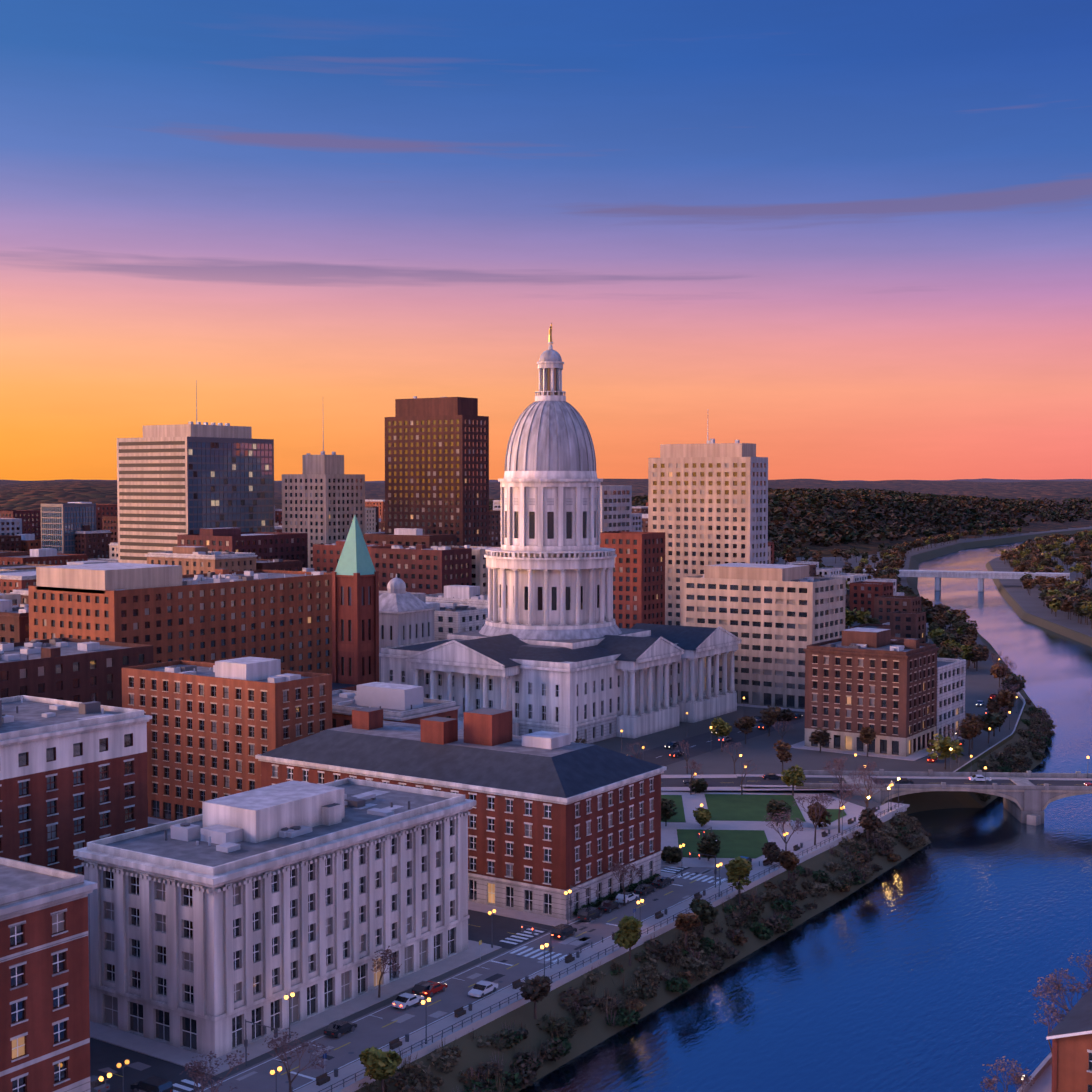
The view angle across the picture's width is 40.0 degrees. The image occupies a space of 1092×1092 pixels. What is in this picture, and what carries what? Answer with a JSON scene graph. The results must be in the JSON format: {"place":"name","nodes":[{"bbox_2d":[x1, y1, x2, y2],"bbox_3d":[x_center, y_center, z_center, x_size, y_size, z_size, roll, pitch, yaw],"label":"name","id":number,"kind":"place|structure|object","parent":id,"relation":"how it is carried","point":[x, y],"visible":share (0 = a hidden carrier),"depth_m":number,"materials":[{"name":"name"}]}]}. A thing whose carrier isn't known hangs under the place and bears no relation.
{"place":"outdoors","nodes":[
{"label":"outdoors","id":0,"kind":"place"},
{"bbox_2d":[90,711,804,1091],"bbox_3d":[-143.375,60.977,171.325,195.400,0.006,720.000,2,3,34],"label":"riverside road","id":1,"kind":"structure","parent":0,"point":[384,1029],"depth_m":202.69,"materials":[{"name":"grey asphalt"}]},
{"bbox_2d":[99,811,879,1091],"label":"worn road markings","id":2,"kind":"object","parent":1,"relation":"on","point":[140,1066],"visible":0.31,"depth_m":206.34,"materials":[{"name":"paint"}]},
{"bbox_2d":[90,703,961,1075],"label":"sidewalk pavement","id":3,"kind":"structure","parent":0,"point":[148,1047],"depth_m":195.11,"materials":[{"name":"grey concrete"}]},
{"bbox_2d":[573,706,876,915],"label":"plaza tree","id":4,"kind":"object","parent":3,"relation":"on","point":[867,733],"depth_m":369.31,"materials":[{"name":"green plant"}]},
{"bbox_2d":[0,478,1091,556],"bbox_3d":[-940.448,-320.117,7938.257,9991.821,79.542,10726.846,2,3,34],"label":"hills","id":5,"kind":"structure","parent":0,"point":[22,495],"depth_m":2923.92,"materials":[{"name":"green plant"}]},
{"bbox_2d":[489,488,1091,549],"bbox_3d":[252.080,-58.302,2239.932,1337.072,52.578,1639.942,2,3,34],"label":"wooded hills","id":6,"kind":"structure","parent":5,"relation":"on","point":[794,531],"depth_m":1890.95,"materials":[{"name":"green plant"}]},
{"bbox_2d":[0,0,1091,480],"label":"sky","id":7,"kind":"structure","parent":0,"point":[840,240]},
{"bbox_2d":[379,342,740,743],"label":"capitol building","id":8,"kind":"structure","parent":0,"point":[550,645],"depth_m":414.10,"materials":[{"name":"white stone"}]},
{"bbox_2d":[549,322,551,341],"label":"capitol statue","id":9,"kind":"object","parent":8,"relation":"on","point":[550,334],"visible":0.94,"depth_m":425.29,"materials":[{"name":"gold metal"}]},
{"bbox_2d":[294,802,909,1091],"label":"walkway","id":10,"kind":"structure","parent":0,"point":[418,1052],"depth_m":207.89,"materials":[{"name":"grey concrete"}]},
{"bbox_2d":[138,805,879,1091],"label":"street lamps","id":11,"kind":"object","parent":10,"relation":"on","point":[393,1044],"visible":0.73,"depth_m":211.82,"materials":[{"name":"metal"}]},
{"bbox_2d":[99,659,1088,1091],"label":"street lamps","id":12,"kind":"object","parent":10,"relation":"on","point":[109,1075],"visible":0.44,"depth_m":230.09,"materials":[{"name":"metal"}]},
{"bbox_2d":[148,526,1091,1091],"bbox_3d":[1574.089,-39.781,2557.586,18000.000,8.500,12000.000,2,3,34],"label":"ground","id":13,"kind":"structure","parent":0,"point":[982,684],"depth_m":340.39,"materials":[{"name":"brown plant"}]},
{"bbox_2d":[0,518,21,535],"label":"building","id":14,"kind":"structure","parent":13,"relation":"on","point":[10,526],"depth_m":1006.04,"materials":[{"name":"grey concrete"}]},
{"bbox_2d":[0,510,40,538],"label":"building","id":15,"kind":"structure","parent":13,"relation":"on","point":[31,521],"depth_m":1099.60,"materials":[{"name":"red brick"}]},
{"bbox_2d":[0,857,96,1091],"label":"brick building","id":16,"kind":"structure","parent":13,"relation":"on","point":[44,1002],"depth_m":156.21,"materials":[{"name":"red brick"}]},
{"bbox_2d":[40,503,95,553],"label":"tower","id":17,"kind":"structure","parent":13,"relation":"on","point":[61,523],"depth_m":956.26,"materials":[{"name":"glass"}]},
{"bbox_2d":[0,695,151,874],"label":"building","id":18,"kind":"structure","parent":13,"relation":"on","point":[73,775],"depth_m":223.12,"materials":[{"name":"red brick"}]},
{"bbox_2d":[0,637,153,706],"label":"building","id":19,"kind":"structure","parent":13,"relation":"on","point":[76,670],"depth_m":328.14,"materials":[{"name":"brick"}]},
{"bbox_2d":[28,562,331,673],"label":"building","id":20,"kind":"structure","parent":13,"relation":"on","point":[170,612],"depth_m":404.92,"materials":[{"name":"orange brick"}]},
{"bbox_2d":[117,380,273,563],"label":"office tower","id":21,"kind":"structure","parent":13,"relation":"on","point":[173,481],"depth_m":752.82,"materials":[{"name":"concrete"}]},
{"bbox_2d":[122,657,331,820],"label":"building","id":22,"kind":"structure","parent":13,"relation":"on","point":[214,729],"depth_m":295.44,"materials":[{"name":"orange brick"}]},
{"bbox_2d":[73,778,475,1058],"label":"office building","id":23,"kind":"structure","parent":13,"relation":"on","point":[215,924],"depth_m":189.24,"materials":[{"name":"stone"}]},
{"bbox_2d":[282,430,364,567],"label":"beige tower","id":24,"kind":"structure","parent":13,"relation":"on","point":[323,498],"depth_m":762.35,"materials":[{"name":"concrete"}]},
{"bbox_2d":[332,515,378,690],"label":"church tower","id":25,"kind":"structure","parent":13,"relation":"on","point":[355,618],"depth_m":394.12,"materials":[{"name":"red brick"}]},
{"bbox_2d":[365,506,378,531],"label":"building","id":26,"kind":"structure","parent":13,"relation":"on","point":[377,519],"depth_m":1256.24,"materials":[{"name":"concrete"}]},
{"bbox_2d":[90,876,673,1091],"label":"parked cars","id":27,"kind":"object","parent":13,"relation":"on","point":[338,1028],"visible":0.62,"depth_m":223.48,"materials":[{"name":"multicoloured metal"}]},
{"bbox_2d":[0,500,773,727],"bbox_3d":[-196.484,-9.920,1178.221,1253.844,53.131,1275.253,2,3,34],"label":"city buildings","id":28,"kind":"structure","parent":13,"relation":"on","point":[445,575],"depth_m":610.29,"materials":[{"name":"red brick"}]},
{"bbox_2d":[379,574,436,681],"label":"domed building","id":29,"kind":"structure","parent":13,"relation":"on","point":[405,617],"depth_m":466.19,"materials":[{"name":"white stone"}]},
{"bbox_2d":[385,396,488,546],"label":"brown tower","id":30,"kind":"structure","parent":13,"relation":"on","point":[436,465],"depth_m":743.39,"materials":[{"name":"concrete"}]},
{"bbox_2d":[255,707,666,919],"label":"brick building","id":31,"kind":"structure","parent":13,"relation":"on","point":[553,817],"depth_m":245.78,"materials":[{"name":"red brick"}]},
{"bbox_2d":[130,694,1091,1091],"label":"cars","id":32,"kind":"object","parent":13,"relation":"on","point":[162,1084],"visible":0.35,"depth_m":200.14,"materials":[{"name":"multicoloured metal"}]},
{"bbox_2d":[600,485,631,531],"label":"grey tower","id":33,"kind":"structure","parent":13,"relation":"on","point":[615,507],"depth_m":655.71,"materials":[{"name":"grey concrete"}]},
{"bbox_2d":[600,531,664,628],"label":"brick building","id":34,"kind":"structure","parent":13,"relation":"on","point":[639,583],"depth_m":562.45,"materials":[{"name":"red brick"}]},
{"bbox_2d":[180,649,1091,1091],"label":"riverbank shrubs","id":35,"kind":"object","parent":13,"relation":"on","point":[378,1063],"depth_m":230.58,"materials":[{"name":"green plant"}]},
{"bbox_2d":[632,513,641,531],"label":"building","id":36,"kind":"structure","parent":13,"relation":"on","point":[636,522],"depth_m":1006.88,"materials":[{"name":"grey concrete"}]},
{"bbox_2d":[318,692,1025,1091],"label":"promenade railing","id":37,"kind":"object","parent":13,"relation":"on","point":[986,752],"visible":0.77,"depth_m":269.70,"materials":[{"name":"metal"}]},
{"bbox_2d":[648,428,767,625],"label":"beige tower","id":38,"kind":"structure","parent":13,"relation":"on","point":[708,503],"depth_m":600.94,"materials":[{"name":"beige concrete"}]},
{"bbox_2d":[681,563,845,709],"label":"beige building","id":39,"kind":"structure","parent":13,"relation":"on","point":[776,619],"depth_m":455.26,"materials":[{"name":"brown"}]},
{"bbox_2d":[788,561,928,642],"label":"building","id":40,"kind":"structure","parent":13,"relation":"on","point":[901,616],"depth_m":685.92,"materials":[{"name":"brown brick"}]},
{"bbox_2d":[803,627,938,756],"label":"brick building","id":41,"kind":"structure","parent":13,"relation":"on","point":[880,683],"depth_m":378.68,"materials":[{"name":"brown brick"}]},
{"bbox_2d":[736,768,1091,825],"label":"arch bridge","id":42,"kind":"structure","parent":13,"relation":"on","point":[1028,797],"depth_m":331.89,"materials":[{"name":"concrete"}]},
{"bbox_2d":[774,527,1091,670],"bbox_3d":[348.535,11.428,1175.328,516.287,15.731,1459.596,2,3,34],"label":"trees","id":43,"kind":"object","parent":13,"relation":"on","point":[1022,557],"depth_m":982.65,"materials":[{"name":"green plant"}]},
{"bbox_2d":[936,658,965,740],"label":"white building","id":44,"kind":"structure","parent":13,"relation":"on","point":[951,675],"depth_m":398.41,"materials":[{"name":"stone"}]},
{"bbox_2d":[863,569,1069,591],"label":"bridge","id":45,"kind":"structure","parent":13,"relation":"on","point":[938,575],"depth_m":1001.87,"materials":[{"name":"grey concrete"}]},
{"bbox_2d":[1017,987,1091,1091],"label":"brick building","id":46,"kind":"structure","parent":13,"relation":"on","point":[1065,1065],"depth_m":170.05,"materials":[{"name":"red brick"}]},
{"bbox_2d":[661,774,842,790],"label":"bridge approach road","id":47,"kind":"structure","parent":0,"point":[722,782],"depth_m":336.61,"materials":[{"name":"grey asphalt"}]},
{"bbox_2d":[661,791,864,867],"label":"park lawn","id":48,"kind":"structure","parent":0,"point":[738,826],"depth_m":298.16,"materials":[{"name":"green plant"}]},
{"bbox_2d":[518,536,1091,1091],"bbox_3d":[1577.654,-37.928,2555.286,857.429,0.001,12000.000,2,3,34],"label":"river water","id":49,"kind":"structure","parent":0,"point":[940,954],"depth_m":229.52,"materials":[{"name":"blue liquid"}]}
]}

